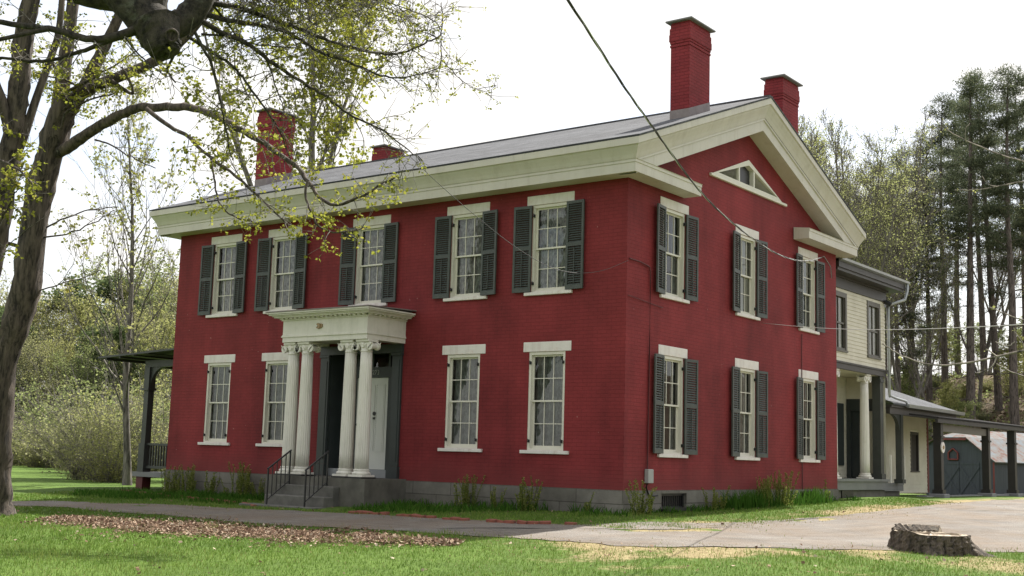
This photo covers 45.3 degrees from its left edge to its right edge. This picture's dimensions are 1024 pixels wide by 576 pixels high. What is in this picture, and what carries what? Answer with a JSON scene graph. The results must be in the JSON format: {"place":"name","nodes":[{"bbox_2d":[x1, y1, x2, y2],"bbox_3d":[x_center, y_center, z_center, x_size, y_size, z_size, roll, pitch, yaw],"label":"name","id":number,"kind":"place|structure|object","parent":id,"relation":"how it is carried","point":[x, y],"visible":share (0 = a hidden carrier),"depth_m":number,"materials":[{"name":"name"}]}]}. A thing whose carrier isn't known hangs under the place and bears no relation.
{"place":"outdoors","nodes":[
{"label":"outdoors","id":0,"kind":"place"},
{"bbox_2d":[0,375,1023,575],"bbox_3d":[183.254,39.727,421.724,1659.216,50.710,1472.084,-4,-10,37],"label":"ground","id":1,"kind":"structure","parent":0,"point":[25,479],"depth_m":16.84,"materials":[{"name":"plant"}]},
{"bbox_2d":[0,262,57,395],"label":"leafy tree","id":2,"kind":"object","parent":1,"relation":"on","point":[2,295],"visible":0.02,"depth_m":88.92,"materials":[{"name":"green plant"}]},
{"bbox_2d":[11,405,51,465],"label":"bush","id":3,"kind":"object","parent":1,"relation":"on","point":[14,445],"visible":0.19,"depth_m":62.38,"materials":[{"name":"green plant"}]},
{"bbox_2d":[0,0,64,275],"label":"maple tree","id":4,"kind":"object","parent":1,"relation":"on","point":[17,121],"visible":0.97,"depth_m":21.60,"materials":[{"name":"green plant"}]},
{"bbox_2d":[11,427,56,467],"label":"bush","id":5,"kind":"object","parent":1,"relation":"on","point":[32,461],"visible":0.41,"depth_m":59.57,"materials":[{"name":"green plant"}]},
{"bbox_2d":[13,416,61,467],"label":"bush","id":6,"kind":"object","parent":1,"relation":"on","point":[44,461],"visible":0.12,"depth_m":59.26,"materials":[{"name":"green plant"}]},
{"bbox_2d":[4,289,89,416],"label":"leafy tree","id":7,"kind":"object","parent":1,"relation":"on","point":[62,322],"visible":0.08,"depth_m":92.55,"materials":[{"name":"green plant"}]},
{"bbox_2d":[15,326,84,431],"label":"leafy tree","id":8,"kind":"object","parent":1,"relation":"on","point":[24,357],"visible":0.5,"depth_m":78.10,"materials":[{"name":"green plant"}]},
{"bbox_2d":[16,322,84,415],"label":"leafy tree","id":9,"kind":"object","parent":1,"relation":"on","point":[68,346],"visible":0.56,"depth_m":74.56,"materials":[{"name":"green plant"}]},
{"bbox_2d":[12,374,98,440],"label":"bush","id":10,"kind":"object","parent":1,"relation":"on","point":[49,384],"visible":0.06,"depth_m":69.89,"materials":[{"name":"green plant"}]},
{"bbox_2d":[11,375,110,446],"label":"bush","id":11,"kind":"object","parent":1,"relation":"on","point":[28,398],"visible":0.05,"depth_m":67.53,"materials":[{"name":"green plant"}]},
{"bbox_2d":[13,397,112,469],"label":"bush","id":12,"kind":"object","parent":1,"relation":"on","point":[54,464],"visible":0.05,"depth_m":55.39,"materials":[{"name":"green plant"}]},
{"bbox_2d":[41,335,121,419],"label":"leafy tree","id":13,"kind":"object","parent":1,"relation":"on","point":[82,371],"visible":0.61,"depth_m":72.19,"materials":[{"name":"green plant"}]},
{"bbox_2d":[11,275,160,405],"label":"leafy tree","id":14,"kind":"object","parent":1,"relation":"on","point":[61,307],"visible":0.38,"depth_m":84.56,"materials":[{"name":"green plant"}]},
{"bbox_2d":[12,379,165,472],"bbox_3d":[-16.741,6.089,49.987,6.503,4.647,6.901,-3,-9,28],"label":"bush","id":15,"kind":"object","parent":1,"relation":"on","point":[68,410],"visible":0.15,"depth_m":49.25,"materials":[{"name":"green plant"}]},
{"bbox_2d":[21,397,161,479],"bbox_3d":[-14.080,5.338,41.163,4.565,3.425,4.844,4,-8,-18],"label":"bush","id":16,"kind":"object","parent":1,"relation":"on","point":[74,472],"visible":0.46,"depth_m":40.68,"materials":[{"name":"green plant"}]},
{"bbox_2d":[15,353,170,436],"bbox_3d":[-20.366,6.727,62.493,9.968,6.644,9.493,0,-8,10],"label":"bush","id":17,"kind":"object","parent":1,"relation":"on","point":[59,405],"visible":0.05,"depth_m":61.06,"materials":[{"name":"green plant"}]},
{"bbox_2d":[18,347,171,442],"bbox_3d":[-18.442,6.637,59.822,10.492,7.474,10.580,1,-8,5],"label":"bush","id":18,"kind":"object","parent":1,"relation":"on","point":[119,394],"visible":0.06,"depth_m":60.18,"materials":[{"name":"green plant"}]},
{"bbox_2d":[12,41,186,484],"bbox_3d":[-12.439,-0.981,36.946,5.102,13.640,4.077,3,-8,-12],"label":"young tree","id":19,"kind":"object","parent":1,"relation":"on","point":[130,334],"visible":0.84,"depth_m":37.02,"materials":[{"name":"green plant"}]},
{"bbox_2d":[27,272,171,408],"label":"leafy tree","id":20,"kind":"object","parent":1,"relation":"on","point":[99,283],"visible":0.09,"depth_m":88.52,"materials":[{"name":"green plant"}]},
{"bbox_2d":[36,406,167,482],"bbox_3d":[-12.644,5.299,39.250,4.049,3.029,4.083,1,-8,8],"label":"bush","id":21,"kind":"object","parent":1,"relation":"on","point":[110,470],"visible":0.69,"depth_m":38.67,"materials":[{"name":"green plant"}]},
{"bbox_2d":[39,387,168,476],"bbox_3d":[-14.606,5.825,46.254,6.097,4.307,6.046,5,-8,-20],"label":"bush","id":22,"kind":"object","parent":1,"relation":"on","point":[94,414],"visible":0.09,"depth_m":45.62,"materials":[{"name":"green plant"}]},
{"bbox_2d":[55,316,156,419],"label":"leafy tree","id":23,"kind":"object","parent":1,"relation":"on","point":[115,335],"visible":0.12,"depth_m":74.25,"materials":[{"name":"green plant"}]},
{"bbox_2d":[52,395,169,477],"bbox_3d":[-14.088,5.983,46.967,5.810,3.912,5.476,7,-10,-35],"label":"bush","id":24,"kind":"object","parent":1,"relation":"on","point":[164,427],"visible":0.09,"depth_m":46.43,"materials":[{"name":"green plant"}]},
{"bbox_2d":[74,376,170,469],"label":"bush","id":25,"kind":"object","parent":1,"relation":"on","point":[156,419],"visible":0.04,"depth_m":48.73,"materials":[{"name":"green plant"}]},
{"bbox_2d":[68,248,176,383],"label":"leafy tree","id":26,"kind":"object","parent":1,"relation":"on","point":[95,269],"visible":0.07,"depth_m":97.46,"materials":[{"name":"green plant"}]},
{"bbox_2d":[81,373,171,435],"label":"bush","id":27,"kind":"object","parent":1,"relation":"on","point":[166,394],"visible":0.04,"depth_m":55.26,"materials":[{"name":"green plant"}]},
{"bbox_2d":[78,296,175,419],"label":"leafy tree","id":28,"kind":"object","parent":1,"relation":"on","point":[171,328],"visible":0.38,"depth_m":74.40,"materials":[{"name":"green plant"}]},
{"bbox_2d":[89,263,177,402],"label":"leafy tree","id":29,"kind":"object","parent":1,"relation":"on","point":[125,294],"visible":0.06,"depth_m":91.05,"materials":[{"name":"green plant"}]},
{"bbox_2d":[95,303,175,405],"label":"leafy tree","id":30,"kind":"object","parent":1,"relation":"on","point":[148,329],"visible":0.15,"depth_m":78.30,"materials":[{"name":"green plant"}]},
{"bbox_2d":[110,245,176,397],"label":"leafy tree","id":31,"kind":"object","parent":1,"relation":"on","point":[142,293],"visible":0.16,"depth_m":87.11,"materials":[{"name":"green plant"}]},
{"bbox_2d":[115,243,180,378],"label":"leafy tree","id":32,"kind":"object","parent":1,"relation":"on","point":[164,265],"visible":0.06,"depth_m":96.34,"materials":[{"name":"green plant"}]},
{"bbox_2d":[143,267,178,387],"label":"leafy tree","id":33,"kind":"object","parent":1,"relation":"on","point":[176,291],"visible":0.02,"depth_m":86.31,"materials":[{"name":"green plant"}]},
{"bbox_2d":[160,465,179,492],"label":"garden shrub","id":34,"kind":"object","parent":1,"relation":"on","point":[167,485],"visible":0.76,"depth_m":30.63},
{"bbox_2d":[174,464,196,493],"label":"garden shrub","id":35,"kind":"object","parent":1,"relation":"on","point":[191,486],"visible":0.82,"depth_m":30.25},
{"bbox_2d":[0,0,417,515],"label":"maple tree","id":36,"kind":"object","parent":1,"relation":"on","point":[57,143],"visible":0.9,"depth_m":23.80,"materials":[{"name":"green plant"}]},
{"bbox_2d":[228,461,252,495],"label":"garden shrub","id":37,"kind":"object","parent":1,"relation":"on","point":[241,482],"visible":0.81,"depth_m":28.93,"materials":[{"name":"plant"}]},
{"bbox_2d":[0,0,517,194],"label":"maple tree","id":38,"kind":"object","parent":1,"relation":"on","point":[158,29],"visible":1,"depth_m":15.54,"materials":[{"name":"green plant"}]},
{"bbox_2d":[146,0,426,194],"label":"maple tree","id":39,"kind":"object","parent":1,"relation":"on","point":[327,141],"visible":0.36,"depth_m":49.22,"materials":[{"name":"green plant"}]},
{"bbox_2d":[69,486,860,516],"bbox_3d":[-1.169,4.683,27.137,20.151,0.579,9.600,1,-8,1],"label":"bed ground cover","id":40,"kind":"object","parent":1,"relation":"on","point":[221,497],"visible":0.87,"depth_m":25.18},
{"bbox_2d":[453,474,485,507],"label":"garden shrub","id":41,"kind":"object","parent":1,"relation":"on","point":[466,494],"visible":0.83,"depth_m":24.94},
{"bbox_2d":[98,16,866,512],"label":"brick house","id":42,"kind":"structure","parent":1,"relation":"on","point":[438,346],"depth_m":26.59,"materials":[{"name":"brick"}]},
{"bbox_2d":[198,354,235,445],"bbox_3d":[-7.252,2.784,30.524,1.170,2.233,0.302,-4,-10,37],"label":"window","id":43,"kind":"structure","parent":42,"relation":"in","point":[221,386],"depth_m":30.63,"materials":[{"name":"glass"}]},
{"bbox_2d":[206,234,242,317],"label":"window","id":44,"kind":"structure","parent":42,"relation":"in","point":[229,249],"depth_m":31.07,"materials":[{"name":"glass"}]},
{"bbox_2d":[255,352,287,446],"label":"window","id":45,"kind":"structure","parent":42,"relation":"in","point":[278,360],"depth_m":29.38,"materials":[{"name":"glass"}]},
{"bbox_2d":[263,226,301,313],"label":"window","id":46,"kind":"structure","parent":42,"relation":"in","point":[285,275],"depth_m":29.80,"materials":[{"name":"glass"}]},
{"bbox_2d":[348,215,390,305],"bbox_3d":[-3.162,-0.583,27.946,1.170,2.072,0.295,-4,-10,37],"label":"window","id":47,"kind":"structure","parent":42,"relation":"in","point":[371,277],"depth_m":28.06,"materials":[{"name":"glass"}]},
{"bbox_2d":[354,378,387,469],"bbox_3d":[-3.179,3.062,27.779,0.980,2.053,0.100,-4,-10,37],"label":"door","id":48,"kind":"structure","parent":42,"relation":"in","point":[379,390],"depth_m":27.65,"materials":[{"name":"white paint"}]},
{"bbox_2d":[437,344,485,451],"bbox_3d":[-0.987,2.320,25.832,1.170,2.233,0.302,-4,-10,37],"label":"window","id":49,"kind":"structure","parent":42,"relation":"in","point":[463,418],"depth_m":25.93,"materials":[{"name":"glass"}]},
{"bbox_2d":[299,11,627,272],"bbox_3d":[-0.007,-1.590,19.194,0.430,2.273,10.252,-3,-9,28],"label":"phone wire","id":50,"kind":"object","parent":42,"relation":"attached to","point":[425,171],"visible":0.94,"depth_m":17.11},
{"bbox_2d":[443,202,489,301],"bbox_3d":[-0.900,-0.751,26.252,1.170,2.072,0.295,-4,-10,37],"label":"window","id":51,"kind":"structure","parent":42,"relation":"in","point":[465,273],"depth_m":26.36,"materials":[{"name":"glass"}]},
{"bbox_2d":[519,341,570,454],"bbox_3d":[0.734,2.192,24.543,1.170,2.233,0.302,-4,-10,37],"label":"window","id":52,"kind":"structure","parent":42,"relation":"in","point":[545,429],"depth_m":24.63,"materials":[{"name":"glass"}]},
{"bbox_2d":[524,191,574,295],"bbox_3d":[0.821,-0.879,24.963,1.170,2.072,0.295,-4,-10,37],"label":"window","id":53,"kind":"structure","parent":42,"relation":"in","point":[545,280],"depth_m":25.07,"materials":[{"name":"glass"}]},
{"bbox_2d":[661,493,683,508],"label":"basement window","id":54,"kind":"structure","parent":42,"relation":"in","point":[671,500],"depth_m":24.75,"materials":[{"name":"black metal"}]},
{"bbox_2d":[657,344,687,457],"bbox_3d":[3.167,2.308,24.870,0.298,2.233,1.170,-4,-10,37],"label":"window","id":55,"kind":"structure","parent":42,"relation":"in","point":[675,443],"depth_m":25.09,"materials":[{"name":"paint"}]},
{"bbox_2d":[659,196,689,303],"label":"window","id":56,"kind":"structure","parent":42,"relation":"in","point":[677,266],"depth_m":25.53,"materials":[{"name":"paint"}]},
{"bbox_2d":[566,0,831,277],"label":"service cable","id":57,"kind":"object","parent":42,"relation":"attached to","point":[629,94],"visible":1,"depth_m":13.04,"materials":[{"name":"rubber"}]},
{"bbox_2d":[734,358,759,460],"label":"window","id":58,"kind":"structure","parent":42,"relation":"in","point":[741,363],"depth_m":27.72,"materials":[{"name":"paint"}]},
{"bbox_2d":[735,224,760,320],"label":"window","id":59,"kind":"structure","parent":42,"relation":"in","point":[748,309],"depth_m":28.12,"materials":[{"name":"paint"}]},
{"bbox_2d":[709,160,786,206],"bbox_3d":[5.439,-2.568,28.271,0.170,0.731,3.870,-4,-10,37],"label":"attic window","id":60,"kind":"structure","parent":42,"relation":"in","point":[738,175],"depth_m":28.29,"materials":[{"name":"paint"}]},
{"bbox_2d":[798,247,819,334],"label":"window","id":61,"kind":"structure","parent":42,"relation":"in","point":[806,253],"depth_m":30.81,"materials":[{"name":"paint"}]},
{"bbox_2d":[799,369,819,462],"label":"window","id":62,"kind":"structure","parent":42,"relation":"in","point":[809,375],"depth_m":30.39,"materials":[{"name":"paint"}]},
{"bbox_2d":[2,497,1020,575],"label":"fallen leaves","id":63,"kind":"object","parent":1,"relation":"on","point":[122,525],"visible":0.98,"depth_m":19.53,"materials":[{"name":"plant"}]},
{"bbox_2d":[514,477,542,510],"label":"garden shrub","id":64,"kind":"object","parent":1,"relation":"on","point":[522,499],"visible":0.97,"depth_m":24.05,"materials":[{"name":"plant"}]},
{"bbox_2d":[625,480,656,515],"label":"garden shrub","id":65,"kind":"object","parent":1,"relation":"on","point":[649,504],"visible":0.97,"depth_m":23.01,"materials":[{"name":"plant"}]},
{"bbox_2d":[720,487,769,509],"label":"iris clump","id":66,"kind":"object","parent":1,"relation":"on","point":[743,501],"visible":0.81,"depth_m":26.17,"materials":[{"name":"plant"}]},
{"bbox_2d":[765,470,799,505],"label":"garden shrub","id":67,"kind":"object","parent":1,"relation":"on","point":[777,488],"visible":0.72,"depth_m":27.81,"materials":[{"name":"plant"}]},
{"bbox_2d":[781,486,832,505],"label":"iris clump","id":68,"kind":"object","parent":1,"relation":"on","point":[814,498],"visible":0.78,"depth_m":28.92,"materials":[{"name":"plant"}]},
{"bbox_2d":[798,110,880,264],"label":"hardwood tree","id":69,"kind":"object","parent":1,"relation":"on","point":[850,185],"visible":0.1,"depth_m":79.43,"materials":[{"name":"green plant"}]},
{"bbox_2d":[798,113,891,254],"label":"hardwood tree","id":70,"kind":"object","parent":1,"relation":"on","point":[817,144],"visible":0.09,"depth_m":87.98,"materials":[{"name":"green plant"}]},
{"bbox_2d":[815,145,890,265],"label":"hardwood tree","id":71,"kind":"object","parent":1,"relation":"on","point":[866,167],"visible":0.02,"depth_m":88.91,"materials":[{"name":"green plant"}]},
{"bbox_2d":[821,120,917,268],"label":"hardwood tree","id":72,"kind":"object","parent":1,"relation":"on","point":[841,159],"visible":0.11,"depth_m":102.12,"materials":[{"name":"green plant"}]},
{"bbox_2d":[813,107,930,300],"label":"hardwood tree","id":73,"kind":"object","parent":1,"relation":"on","point":[835,154],"visible":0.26,"depth_m":81.73,"materials":[{"name":"green plant"}]},
{"bbox_2d":[836,257,909,497],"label":"clapboard wing","id":74,"kind":"structure","parent":1,"relation":"on","point":[862,291],"depth_m":35.16,"materials":[{"name":"wood"}]},
{"bbox_2d":[836,290,847,352],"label":"window","id":75,"kind":"structure","parent":74,"relation":"in","point":[842,295],"depth_m":33.53,"materials":[{"name":"grey glass"}]},
{"bbox_2d":[837,399,871,477],"bbox_3d":[9.870,4.334,35.501,0.840,2.300,1.210,-4,-10,37],"label":"door","id":76,"kind":"structure","parent":74,"relation":"in","point":[853,405],"depth_m":36.01,"materials":[{"name":"paint"}]},
{"bbox_2d":[867,300,881,359],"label":"window","id":77,"kind":"structure","parent":74,"relation":"in","point":[869,304],"depth_m":35.36,"materials":[{"name":"grey glass"}]},
{"bbox_2d":[798,118,968,338],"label":"hardwood tree","id":78,"kind":"object","parent":1,"relation":"on","point":[879,212],"visible":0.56,"depth_m":81.98,"materials":[{"name":"green plant"}]},
{"bbox_2d":[812,110,955,328],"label":"hardwood tree","id":79,"kind":"object","parent":1,"relation":"on","point":[918,185],"visible":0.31,"depth_m":90.94,"materials":[{"name":"green plant"}]},
{"bbox_2d":[859,209,955,398],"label":"hardwood tree","id":80,"kind":"object","parent":1,"relation":"on","point":[893,326],"visible":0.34,"depth_m":89.46,"materials":[{"name":"green plant"}]},
{"bbox_2d":[891,347,925,396],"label":"young tree","id":81,"kind":"object","parent":1,"relation":"on","point":[905,383],"visible":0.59,"depth_m":95.72,"materials":[{"name":"green plant"}]},
{"bbox_2d":[871,167,950,392],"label":"pine tree","id":82,"kind":"object","parent":1,"relation":"on","point":[897,360],"visible":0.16,"depth_m":93.31,"materials":[{"name":"green plant"}]},
{"bbox_2d":[874,146,954,396],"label":"pine tree","id":83,"kind":"object","parent":1,"relation":"on","point":[932,240],"visible":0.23,"depth_m":97.80,"materials":[{"name":"green plant"}]},
{"bbox_2d":[873,233,968,439],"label":"hardwood tree","id":84,"kind":"object","parent":1,"relation":"on","point":[913,363],"visible":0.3,"depth_m":93.55,"materials":[{"name":"green plant"}]},
{"bbox_2d":[885,388,964,492],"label":"wing","id":85,"kind":"structure","parent":1,"relation":"on","point":[907,452],"depth_m":38.35,"materials":[{"name":"wood"}]},
{"bbox_2d":[910,432,919,471],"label":"window","id":86,"kind":"structure","parent":85,"relation":"in","point":[914,436],"depth_m":38.98,"materials":[{"name":"glass"}]},
{"bbox_2d":[904,128,963,419],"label":"pine tree","id":87,"kind":"object","parent":1,"relation":"on","point":[929,393],"visible":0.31,"depth_m":101.43,"materials":[{"name":"green plant"}]},
{"bbox_2d":[887,523,995,556],"bbox_3d":[6.521,3.913,18.973,1.925,0.486,1.436,-4,-10,37],"label":"tree stump","id":88,"kind":"object","parent":1,"relation":"on","point":[932,540],"visible":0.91,"depth_m":18.70,"materials":[{"name":"wood"}]},
{"bbox_2d":[912,90,980,387],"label":"pine tree","id":89,"kind":"object","parent":1,"relation":"on","point":[945,349],"visible":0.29,"depth_m":107.33,"materials":[{"name":"green plant"}]},
{"bbox_2d":[931,379,964,434],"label":"young tree","id":90,"kind":"object","parent":1,"relation":"on","point":[947,397],"visible":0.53,"depth_m":86.01,"materials":[{"name":"green plant"}]},
{"bbox_2d":[886,369,1023,432],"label":"hillside undergrowth","id":91,"kind":"object","parent":1,"relation":"on","point":[959,376],"visible":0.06,"depth_m":104.15,"materials":[{"name":"green plant"}]},
{"bbox_2d":[927,112,994,373],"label":"pine tree","id":92,"kind":"object","parent":1,"relation":"on","point":[956,369],"visible":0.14,"depth_m":124.53,"materials":[{"name":"green plant"}]},
{"bbox_2d":[949,393,980,427],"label":"young tree","id":93,"kind":"object","parent":1,"relation":"on","point":[970,408],"visible":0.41,"depth_m":87.16,"materials":[{"name":"green plant"}]},
{"bbox_2d":[909,413,1023,497],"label":"carport","id":94,"kind":"object","parent":1,"relation":"on","point":[939,429],"visible":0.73,"depth_m":39.94,"materials":[{"name":"paint"}]},
{"bbox_2d":[919,67,1023,427],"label":"pine tree","id":95,"kind":"object","parent":1,"relation":"on","point":[978,126],"visible":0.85,"depth_m":93.78,"materials":[{"name":"green plant"}]},
{"bbox_2d":[925,188,1023,405],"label":"hardwood tree","id":96,"kind":"object","parent":1,"relation":"on","point":[1002,303],"visible":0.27,"depth_m":101.65,"materials":[{"name":"green plant"}]},
{"bbox_2d":[926,431,1023,494],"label":"barn","id":97,"kind":"structure","parent":1,"relation":"on","point":[962,464],"depth_m":67.75,"materials":[{"name":"grey wood"}]},
{"bbox_2d":[944,461,959,494],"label":"door","id":98,"kind":"structure","parent":97,"relation":"in","point":[951,468],"depth_m":68.23,"materials":[{"name":"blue wood"}]},
{"bbox_2d":[959,461,979,494],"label":"door","id":99,"kind":"structure","parent":97,"relation":"in","point":[969,471],"depth_m":67.32,"materials":[{"name":"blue wood"}]},
{"bbox_2d":[942,89,1010,374],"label":"pine tree","id":100,"kind":"object","parent":1,"relation":"on","point":[982,308],"visible":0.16,"depth_m":114.20,"materials":[{"name":"green plant"}]},
{"bbox_2d":[937,73,1023,411],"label":"pine tree","id":101,"kind":"object","parent":1,"relation":"on","point":[998,400],"visible":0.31,"depth_m":99.71,"materials":[{"name":"green plant"}]},
{"bbox_2d":[944,63,1023,432],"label":"pine tree","id":102,"kind":"object","parent":1,"relation":"on","point":[999,171],"visible":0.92,"depth_m":92.42,"materials":[{"name":"green plant"}]},
{"bbox_2d":[952,199,1021,373],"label":"hardwood tree","id":103,"kind":"object","parent":1,"relation":"on","point":[999,329],"visible":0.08,"depth_m":124.39,"materials":[{"name":"green plant"}]},
{"bbox_2d":[980,88,1023,364],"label":"pine tree","id":104,"kind":"object","parent":1,"relation":"on","point":[1011,146],"visible":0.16,"depth_m":111.25,"materials":[{"name":"green plant"}]},
{"bbox_2d":[983,94,1023,348],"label":"pine tree","id":105,"kind":"object","parent":1,"relation":"on","point":[1020,244],"visible":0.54,"depth_m":97.87,"materials":[{"name":"green plant"}]},
{"bbox_2d":[994,333,1023,416],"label":"young tree","id":106,"kind":"object","parent":1,"relation":"on","point":[1006,363],"visible":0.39,"depth_m":96.12,"materials":[{"name":"green plant"}]},
{"bbox_2d":[0,0,1023,388],"label":"sky","id":107,"kind":"structure","parent":0,"point":[870,62],"materials":[{"name":"white"}]},
{"bbox_2d":[12,499,1023,551],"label":"driveway","id":108,"kind":"structure","parent":0,"point":[993,525],"depth_m":21.76,"materials":[{"name":"asphalt"}]},
{"bbox_2d":[882,123,1023,376],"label":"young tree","id":109,"kind":"object","parent":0,"point":[994,356],"visible":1,"depth_m":9.16,"materials":[{"name":"plant"}]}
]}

